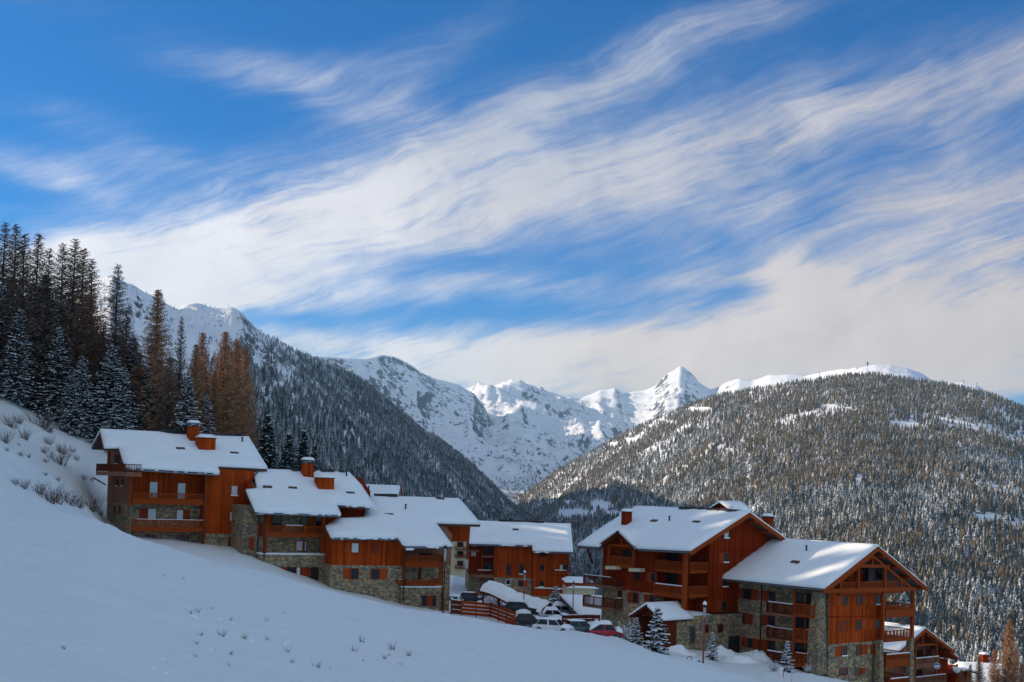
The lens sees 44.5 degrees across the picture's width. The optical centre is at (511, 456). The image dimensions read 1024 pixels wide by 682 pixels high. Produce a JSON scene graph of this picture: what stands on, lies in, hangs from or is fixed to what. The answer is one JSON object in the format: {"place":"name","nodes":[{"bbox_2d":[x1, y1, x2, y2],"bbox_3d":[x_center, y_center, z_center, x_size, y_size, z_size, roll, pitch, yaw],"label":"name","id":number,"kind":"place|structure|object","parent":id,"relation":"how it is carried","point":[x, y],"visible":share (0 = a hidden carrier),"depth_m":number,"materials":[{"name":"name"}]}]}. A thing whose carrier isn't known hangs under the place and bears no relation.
{"place":"outdoors","nodes":[
{"label":"outdoors","id":0,"kind":"place"},
{"bbox_2d":[71,275,512,520],"bbox_3d":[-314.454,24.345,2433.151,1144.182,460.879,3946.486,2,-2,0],"label":"mountain","id":1,"kind":"structure","parent":0,"point":[197,317],"depth_m":1487.07,"materials":[{"name":"snow"}]},
{"bbox_2d":[99,276,531,520],"bbox_3d":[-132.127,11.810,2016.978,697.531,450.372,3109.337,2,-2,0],"label":"mountain forest","id":2,"kind":"object","parent":1,"relation":"on","point":[330,454],"visible":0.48,"depth_m":1914.14,"materials":[{"name":"plant"}]},
{"bbox_2d":[311,355,493,480],"bbox_3d":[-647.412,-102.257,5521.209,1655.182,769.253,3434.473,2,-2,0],"label":"snow mountain","id":3,"kind":"structure","parent":0,"point":[456,417],"depth_m":5705.86,"materials":[{"name":"snow"}]},
{"bbox_2d":[0,396,847,681],"bbox_3d":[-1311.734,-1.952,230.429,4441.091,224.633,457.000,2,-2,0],"label":"snow ground","id":4,"kind":"structure","parent":0,"point":[83,584],"depth_m":36.51,"materials":[{"name":"snow"}]},
{"bbox_2d":[0,221,23,321],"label":"bare larch","id":5,"kind":"object","parent":4,"relation":"on","point":[4,259],"visible":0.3,"depth_m":173.66,"materials":[{"name":"brown plant"}]},
{"bbox_2d":[0,286,24,396],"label":"snowy spruce","id":6,"kind":"object","parent":4,"relation":"on","point":[3,290],"visible":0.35,"depth_m":169.14,"materials":[{"name":"green plant"}]},
{"bbox_2d":[0,224,32,318],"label":"bare larch","id":7,"kind":"object","parent":4,"relation":"on","point":[16,230],"visible":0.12,"depth_m":180.58,"materials":[{"name":"brown plant"}]},
{"bbox_2d":[0,309,40,407],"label":"snowy spruce","id":8,"kind":"object","parent":4,"relation":"on","point":[15,393],"visible":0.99,"depth_m":165.84,"materials":[{"name":"green plant"}]},
{"bbox_2d":[0,233,51,393],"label":"bare larch","id":9,"kind":"object","parent":4,"relation":"on","point":[22,301],"visible":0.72,"depth_m":168.12,"materials":[{"name":"brown plant"}]},
{"bbox_2d":[24,282,40,406],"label":"snowy spruce","id":10,"kind":"object","parent":4,"relation":"on","point":[32,285],"visible":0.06,"depth_m":173.20,"materials":[{"name":"green plant"}]},
{"bbox_2d":[11,233,54,350],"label":"bare larch","id":11,"kind":"object","parent":4,"relation":"on","point":[39,264],"visible":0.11,"depth_m":176.54,"materials":[{"name":"brown plant"}]},
{"bbox_2d":[8,274,66,410],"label":"snowy spruce","id":12,"kind":"object","parent":4,"relation":"on","point":[37,365],"visible":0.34,"depth_m":170.44,"materials":[{"name":"green plant"}]},
{"bbox_2d":[21,404,60,428],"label":"bush","id":13,"kind":"object","parent":4,"relation":"on","point":[48,419],"visible":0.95,"depth_m":159.78,"materials":[{"name":"plant"}]},
{"bbox_2d":[20,248,77,411],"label":"bare larch","id":14,"kind":"object","parent":4,"relation":"on","point":[44,323],"visible":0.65,"depth_m":169.96,"materials":[{"name":"brown plant"}]},
{"bbox_2d":[34,480,65,504],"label":"bush","id":15,"kind":"object","parent":4,"relation":"on","point":[48,498],"visible":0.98,"depth_m":110.96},
{"bbox_2d":[32,327,69,420],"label":"snowy spruce","id":16,"kind":"object","parent":4,"relation":"on","point":[57,383],"visible":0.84,"depth_m":167.77,"materials":[{"name":"green plant"}]},
{"bbox_2d":[45,446,73,465],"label":"bush","id":17,"kind":"object","parent":4,"relation":"on","point":[58,460],"visible":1,"depth_m":144.66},
{"bbox_2d":[50,243,81,395],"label":"bare larch","id":18,"kind":"object","parent":4,"relation":"on","point":[62,253],"visible":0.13,"depth_m":178.52,"materials":[{"name":"brown plant"}]},
{"bbox_2d":[31,239,104,399],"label":"bare larch","id":19,"kind":"object","parent":4,"relation":"on","point":[70,332],"visible":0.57,"depth_m":172.07,"materials":[{"name":"brown plant"}]},
{"bbox_2d":[55,367,85,433],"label":"snowy spruce","id":20,"kind":"object","parent":4,"relation":"on","point":[67,398],"visible":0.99,"depth_m":165.78,"materials":[{"name":"green plant"}]},
{"bbox_2d":[61,356,98,438],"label":"snowy spruce","id":21,"kind":"object","parent":4,"relation":"on","point":[85,393],"visible":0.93,"depth_m":166.83,"materials":[{"name":"green plant"}]},
{"bbox_2d":[63,248,99,355],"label":"bare larch","id":22,"kind":"object","parent":4,"relation":"on","point":[85,265],"visible":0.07,"depth_m":182.55,"materials":[{"name":"brown plant"}]},
{"bbox_2d":[64,258,109,367],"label":"bare larch","id":23,"kind":"object","parent":4,"relation":"on","point":[91,264],"visible":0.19,"depth_m":178.47,"materials":[{"name":"brown plant"}]},
{"bbox_2d":[73,294,105,415],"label":"golden larch","id":24,"kind":"object","parent":4,"relation":"on","point":[88,355],"visible":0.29,"depth_m":174.16,"materials":[{"name":"brown plant"}]},
{"bbox_2d":[86,321,117,422],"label":"bare larch","id":25,"kind":"object","parent":4,"relation":"on","point":[103,349],"visible":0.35,"depth_m":172.07,"materials":[{"name":"brown plant"}]},
{"bbox_2d":[84,344,131,441],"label":"snowy spruce","id":26,"kind":"object","parent":4,"relation":"on","point":[111,372],"visible":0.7,"depth_m":168.57,"materials":[{"name":"green plant"}]},
{"bbox_2d":[88,263,137,418],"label":"bare larch","id":27,"kind":"object","parent":4,"relation":"on","point":[114,336],"visible":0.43,"depth_m":174.27,"materials":[{"name":"brown plant"}]},
{"bbox_2d":[100,366,139,452],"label":"snowy spruce","id":28,"kind":"object","parent":4,"relation":"on","point":[125,398],"visible":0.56,"depth_m":167.76,"materials":[{"name":"green plant"}]},
{"bbox_2d":[120,337,143,421],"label":"snowy spruce","id":29,"kind":"object","parent":4,"relation":"on","point":[132,357],"visible":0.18,"depth_m":174.96,"materials":[{"name":"green plant"}]},
{"bbox_2d":[128,349,153,430],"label":"conifer tree","id":30,"kind":"object","parent":4,"relation":"on","point":[139,358],"visible":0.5,"depth_m":171.87,"materials":[{"name":"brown plant"}]},
{"bbox_2d":[133,366,165,430],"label":"snowy spruce","id":31,"kind":"object","parent":4,"relation":"on","point":[146,399],"visible":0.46,"depth_m":171.67,"materials":[{"name":"green plant"}]},
{"bbox_2d":[127,289,183,430],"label":"larch","id":32,"kind":"object","parent":4,"relation":"on","point":[156,363],"visible":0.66,"depth_m":172.75,"materials":[{"name":"brown plant"}]},
{"bbox_2d":[150,355,180,430],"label":"conifer tree","id":33,"kind":"object","parent":4,"relation":"on","point":[167,407],"visible":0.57,"depth_m":169.99,"materials":[{"name":"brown plant"}]},
{"bbox_2d":[169,316,187,420],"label":"bare larch","id":34,"kind":"object","parent":4,"relation":"on","point":[180,367],"visible":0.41,"depth_m":177.27,"materials":[{"name":"brown plant"}]},
{"bbox_2d":[91,420,267,545],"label":"chalet","id":35,"kind":"object","parent":4,"relation":"on","point":[188,485],"visible":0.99,"depth_m":141.49,"materials":[{"name":"brown wood"}]},
{"bbox_2d":[139,508,156,518],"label":"balcony door","id":36,"kind":"structure","parent":35,"relation":"in","point":[145,513],"depth_m":139.45,"materials":[{"name":"brown glass"}]},
{"bbox_2d":[148,481,158,497],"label":"balcony door","id":37,"kind":"structure","parent":35,"relation":"in","point":[153,485],"depth_m":139.76,"materials":[{"name":"white glass"}]},
{"bbox_2d":[176,482,185,499],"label":"balcony door","id":38,"kind":"structure","parent":35,"relation":"in","point":[181,486],"depth_m":141.37,"materials":[{"name":"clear glass"}]},
{"bbox_2d":[176,509,189,519],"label":"balcony door","id":39,"kind":"structure","parent":35,"relation":"in","point":[180,513],"depth_m":141.44,"materials":[{"name":"white glass"}]},
{"bbox_2d":[225,485,238,495],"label":"window","id":40,"kind":"structure","parent":35,"relation":"in","point":[230,490],"depth_m":142.58,"materials":[{"name":"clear glass"}]},
{"bbox_2d":[169,376,204,432],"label":"snowy spruce","id":41,"kind":"object","parent":4,"relation":"on","point":[188,403],"visible":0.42,"depth_m":167.85,"materials":[{"name":"green plant"}]},
{"bbox_2d":[175,344,214,433],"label":"golden larch","id":42,"kind":"object","parent":4,"relation":"on","point":[194,375],"visible":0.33,"depth_m":176.01,"materials":[{"name":"brown plant"}]},
{"bbox_2d":[183,332,217,420],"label":"golden larch","id":43,"kind":"object","parent":4,"relation":"on","point":[201,344],"visible":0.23,"depth_m":184.21,"materials":[{"name":"brown plant"}]},
{"bbox_2d":[198,395,216,433],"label":"snowy spruce","id":44,"kind":"object","parent":4,"relation":"on","point":[206,403],"visible":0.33,"depth_m":175.92,"materials":[{"name":"green plant"}]},
{"bbox_2d":[202,372,227,432],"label":"conifer tree","id":45,"kind":"object","parent":4,"relation":"on","point":[214,395],"visible":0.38,"depth_m":179.98,"materials":[{"name":"brown plant"}]},
{"bbox_2d":[206,332,244,433],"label":"golden larch","id":46,"kind":"object","parent":4,"relation":"on","point":[225,390],"visible":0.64,"depth_m":182.01,"materials":[{"name":"brown plant"}]},
{"bbox_2d":[224,338,255,441],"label":"golden larch","id":47,"kind":"object","parent":4,"relation":"on","point":[236,360],"visible":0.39,"depth_m":186.09,"materials":[{"name":"brown plant"}]},
{"bbox_2d":[236,347,263,447],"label":"golden larch","id":48,"kind":"object","parent":4,"relation":"on","point":[249,394],"visible":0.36,"depth_m":192.12,"materials":[{"name":"brown plant"}]},
{"bbox_2d":[257,415,280,468],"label":"dark spruce","id":49,"kind":"object","parent":4,"relation":"on","point":[268,452],"visible":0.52,"depth_m":177.84,"materials":[{"name":"green plant"}]},
{"bbox_2d":[278,433,296,469],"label":"dark spruce","id":50,"kind":"object","parent":4,"relation":"on","point":[287,458],"visible":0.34,"depth_m":181.84,"materials":[{"name":"green plant"}]},
{"bbox_2d":[295,430,312,467],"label":"dark spruce","id":51,"kind":"object","parent":4,"relation":"on","point":[302,447],"visible":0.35,"depth_m":175.82,"materials":[{"name":"green plant"}]},
{"bbox_2d":[231,457,377,582],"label":"chalet","id":52,"kind":"object","parent":4,"relation":"on","point":[279,516],"visible":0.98,"depth_m":140.52,"materials":[{"name":"brown wood"}]},
{"bbox_2d":[268,515,281,531],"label":"balcony door","id":53,"kind":"structure","parent":52,"relation":"in","point":[272,519],"depth_m":140.23,"materials":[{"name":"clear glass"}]},
{"bbox_2d":[300,516,313,532],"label":"balcony door","id":54,"kind":"structure","parent":52,"relation":"in","point":[308,521],"depth_m":141.85,"materials":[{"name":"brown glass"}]},
{"bbox_2d":[366,484,402,495],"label":"chalet","id":55,"kind":"object","parent":4,"relation":"on","point":[382,489],"visible":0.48,"depth_m":173.55,"materials":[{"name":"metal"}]},
{"bbox_2d":[324,493,480,610],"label":"chalet","id":56,"kind":"object","parent":4,"relation":"on","point":[391,548],"visible":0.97,"depth_m":140.60,"materials":[{"name":"brown wood"}]},
{"bbox_2d":[343,568,358,578],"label":"window","id":57,"kind":"structure","parent":56,"relation":"in","point":[348,573],"depth_m":138.45,"materials":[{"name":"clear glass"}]},
{"bbox_2d":[344,542,359,552],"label":"window","id":58,"kind":"structure","parent":56,"relation":"in","point":[353,547],"depth_m":138.47,"materials":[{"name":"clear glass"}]},
{"bbox_2d":[370,568,386,578],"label":"window","id":59,"kind":"structure","parent":56,"relation":"in","point":[375,573],"depth_m":139.62,"materials":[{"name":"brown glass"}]},
{"bbox_2d":[421,594,436,606],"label":"basement door","id":60,"kind":"structure","parent":56,"relation":"in","point":[423,596],"depth_m":140.89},
{"bbox_2d":[450,599,460,613],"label":"rail fence","id":61,"kind":"object","parent":4,"relation":"on","point":[456,606],"visible":0.95,"depth_m":140.99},
{"bbox_2d":[450,541,465,577],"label":"apartment block","id":62,"kind":"structure","parent":4,"relation":"on","point":[458,553],"depth_m":245.52,"materials":[{"name":"paint"}]},
{"bbox_2d":[461,600,515,624],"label":"board fence","id":63,"kind":"object","parent":4,"relation":"on","point":[482,612],"visible":0.81,"depth_m":143.16,"materials":[{"name":"wood"}]},
{"bbox_2d":[465,518,572,601],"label":"chalet","id":64,"kind":"object","parent":4,"relation":"on","point":[509,551],"visible":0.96,"depth_m":200.22,"materials":[{"name":"brown wood"}]},
{"bbox_2d":[508,609,541,624],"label":"parked car","id":65,"kind":"object","parent":4,"relation":"on","point":[524,616],"visible":0.5,"depth_m":144.11,"materials":[{"name":"black paint"}]},
{"bbox_2d":[532,617,574,630],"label":"parked car","id":66,"kind":"object","parent":4,"relation":"on","point":[552,623],"visible":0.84,"depth_m":126.26,"materials":[{"name":"white paint"}]},
{"bbox_2d":[565,619,589,632],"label":"parked car","id":67,"kind":"object","parent":4,"relation":"on","point":[581,625],"visible":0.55,"depth_m":127.42,"materials":[{"name":"grey paint"}]},
{"bbox_2d":[561,576,598,594],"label":"building","id":68,"kind":"structure","parent":4,"relation":"on","point":[580,588],"depth_m":185.68,"materials":[{"name":"paint"}]},
{"bbox_2d":[559,594,601,618],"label":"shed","id":69,"kind":"structure","parent":4,"relation":"on","point":[578,606],"depth_m":174.47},
{"bbox_2d":[562,614,599,621],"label":"rail fence","id":70,"kind":"object","parent":4,"relation":"on","point":[565,617],"visible":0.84,"depth_m":165.39,"materials":[{"name":"wood"}]},
{"bbox_2d":[587,619,623,637],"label":"parked car","id":71,"kind":"object","parent":4,"relation":"on","point":[603,627],"visible":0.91,"depth_m":127.06,"materials":[{"name":"red paint"}]},
{"bbox_2d":[628,618,643,645],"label":"young spruce","id":72,"kind":"object","parent":4,"relation":"on","point":[636,633],"visible":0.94,"depth_m":122.41,"materials":[{"name":"green plant"}]},
{"bbox_2d":[643,607,669,654],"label":"young spruce","id":73,"kind":"object","parent":4,"relation":"on","point":[657,644],"visible":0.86,"depth_m":120.34,"materials":[{"name":"green plant"}]},
{"bbox_2d":[577,501,785,652],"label":"chalet","id":74,"kind":"object","parent":4,"relation":"on","point":[674,564],"visible":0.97,"depth_m":137.68,"materials":[{"name":"brown wood"}]},
{"bbox_2d":[716,600,727,611],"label":"window","id":75,"kind":"structure","parent":74,"relation":"in","point":[721,606],"depth_m":136.45,"materials":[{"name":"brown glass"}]},
{"bbox_2d":[666,644,696,655],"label":"snow heap","id":76,"kind":"object","parent":4,"relation":"on","point":[680,648],"visible":0.91,"depth_m":126.97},
{"bbox_2d":[704,632,718,661],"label":"young spruce","id":77,"kind":"object","parent":4,"relation":"on","point":[711,655],"visible":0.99,"depth_m":126.41,"materials":[{"name":"green plant"}]},
{"bbox_2d":[701,645,738,656],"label":"snow heap","id":78,"kind":"object","parent":4,"relation":"on","point":[722,650],"visible":0.77,"depth_m":130.79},
{"bbox_2d":[719,655,760,663],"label":"snow heap","id":79,"kind":"object","parent":4,"relation":"on","point":[741,659],"visible":0.99,"depth_m":126.72,"materials":[{"name":"snow"}]},
{"bbox_2d":[736,650,777,662],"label":"snow heap","id":80,"kind":"object","parent":4,"relation":"on","point":[760,656],"visible":0.84,"depth_m":132.16,"materials":[{"name":"snow"}]},
{"bbox_2d":[778,641,794,672],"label":"young spruce","id":81,"kind":"object","parent":4,"relation":"on","point":[786,659],"visible":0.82,"depth_m":120.40,"materials":[{"name":"green plant"}]},
{"bbox_2d":[722,538,928,681],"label":"chalet","id":82,"kind":"object","parent":4,"relation":"on","point":[822,608],"visible":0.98,"depth_m":132.41,"materials":[{"name":"brown wood"}]},
{"bbox_2d":[738,588,758,600],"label":"window","id":83,"kind":"structure","parent":82,"relation":"in","point":[744,593],"depth_m":137.05,"materials":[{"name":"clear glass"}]},
{"bbox_2d":[741,637,759,648],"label":"window","id":84,"kind":"structure","parent":82,"relation":"in","point":[747,642],"depth_m":136.55,"materials":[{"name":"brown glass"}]},
{"bbox_2d":[760,639,774,652],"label":"window","id":85,"kind":"structure","parent":82,"relation":"in","point":[765,645],"depth_m":134.63,"materials":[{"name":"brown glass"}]},
{"bbox_2d":[760,591,775,600],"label":"window","id":86,"kind":"structure","parent":82,"relation":"in","point":[766,595],"depth_m":134.80,"materials":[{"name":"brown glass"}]},
{"bbox_2d":[761,615,774,625],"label":"window","id":87,"kind":"structure","parent":82,"relation":"in","point":[766,620],"depth_m":134.70,"materials":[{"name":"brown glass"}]},
{"bbox_2d":[835,645,847,656],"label":"window","id":88,"kind":"structure","parent":82,"relation":"in","point":[841,651],"depth_m":129.76,"materials":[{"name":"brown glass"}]},
{"bbox_2d":[883,621,958,681],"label":"chalet","id":89,"kind":"object","parent":4,"relation":"on","point":[930,648],"visible":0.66,"depth_m":168.85,"materials":[{"name":"brown wood"}]},
{"bbox_2d":[947,667,975,681],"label":"chalet","id":90,"kind":"object","parent":4,"relation":"on","point":[953,673],"visible":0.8,"depth_m":174.62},
{"bbox_2d":[972,655,984,681],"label":"golden larch","id":91,"kind":"object","parent":4,"relation":"on","point":[978,677],"visible":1,"depth_m":170.26,"materials":[{"name":"brown plant"}]},
{"bbox_2d":[948,652,1020,681],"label":"chalet","id":92,"kind":"object","parent":4,"relation":"on","point":[985,659],"visible":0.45,"depth_m":211.58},
{"bbox_2d":[985,649,999,681],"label":"golden larch","id":93,"kind":"object","parent":4,"relation":"on","point":[992,672],"visible":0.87,"depth_m":177.28,"materials":[{"name":"orange plant"}]},
{"bbox_2d":[1000,660,1011,681],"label":"golden larch","id":94,"kind":"object","parent":4,"relation":"on","point":[1005,669],"visible":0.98,"depth_m":169.27,"materials":[{"name":"orange plant"}]},
{"bbox_2d":[993,619,1023,681],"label":"golden larch","id":95,"kind":"object","parent":4,"relation":"on","point":[1009,651],"visible":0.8,"depth_m":172.21,"materials":[{"name":"orange plant"}]},
{"bbox_2d":[451,575,475,608],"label":"lane","id":96,"kind":"structure","parent":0,"point":[458,588],"depth_m":213.42,"materials":[{"name":"snow"}]},
{"bbox_2d":[461,591,485,600],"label":"parked car","id":97,"kind":"object","parent":96,"relation":"on","point":[470,595],"visible":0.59,"depth_m":184.95,"materials":[{"name":"blue paint"}]},
{"bbox_2d":[0,0,1023,404],"label":"sky","id":98,"kind":"structure","parent":0,"point":[579,199],"materials":[{"name":"blue"}]},
{"bbox_2d":[482,596,565,622],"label":"car park","id":99,"kind":"structure","parent":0,"point":[502,603],"depth_m":181.95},
{"bbox_2d":[477,580,551,613],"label":"car shelter","id":100,"kind":"object","parent":99,"relation":"on","point":[498,591],"visible":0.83,"depth_m":180.07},
{"bbox_2d":[504,598,536,612],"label":"parked car","id":101,"kind":"object","parent":99,"relation":"on","point":[514,604],"visible":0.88,"depth_m":176.24,"materials":[{"name":"black paint"}]},
{"bbox_2d":[538,606,566,616],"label":"parked car","id":102,"kind":"object","parent":99,"relation":"on","point":[547,611],"visible":0.59,"depth_m":171.19,"materials":[{"name":"grey paint"}]},
{"bbox_2d":[552,601,573,613],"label":"parked car","id":103,"kind":"object","parent":99,"relation":"on","point":[562,607],"visible":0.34,"depth_m":177.53,"materials":[{"name":"grey paint"}]},
{"bbox_2d":[460,366,857,504],"bbox_3d":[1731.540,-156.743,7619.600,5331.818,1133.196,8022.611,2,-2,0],"label":"peaks","id":104,"kind":"object","parent":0,"point":[517,411],"visible":0.23,"depth_m":7183.62,"materials":[{"name":"snow"}]},
{"bbox_2d":[468,426,608,502],"bbox_3d":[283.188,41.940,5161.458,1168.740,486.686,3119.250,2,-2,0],"label":"valley trees","id":105,"kind":"object","parent":104,"relation":"on","point":[533,461],"visible":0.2,"depth_m":5432.39,"materials":[{"name":"plant"}]},
{"bbox_2d":[518,376,1023,621],"bbox_3d":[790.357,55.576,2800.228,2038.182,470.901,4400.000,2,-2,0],"label":"wooded hill","id":106,"kind":"structure","parent":0,"point":[569,512],"depth_m":2387.44,"materials":[{"name":"plant"}]},
{"bbox_2d":[513,371,1023,674],"bbox_3d":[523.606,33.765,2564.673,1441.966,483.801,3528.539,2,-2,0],"label":"hillside forest","id":107,"kind":"object","parent":106,"relation":"on","point":[966,626],"visible":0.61,"depth_m":1947.88,"materials":[{"name":"plant"}]},
{"bbox_2d":[846,364,985,394],"bbox_3d":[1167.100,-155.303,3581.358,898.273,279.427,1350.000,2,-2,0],"label":"summit snowfield","id":108,"kind":"structure","parent":106,"relation":"on","point":[907,373],"depth_m":3782.18,"materials":[{"name":"snow"}]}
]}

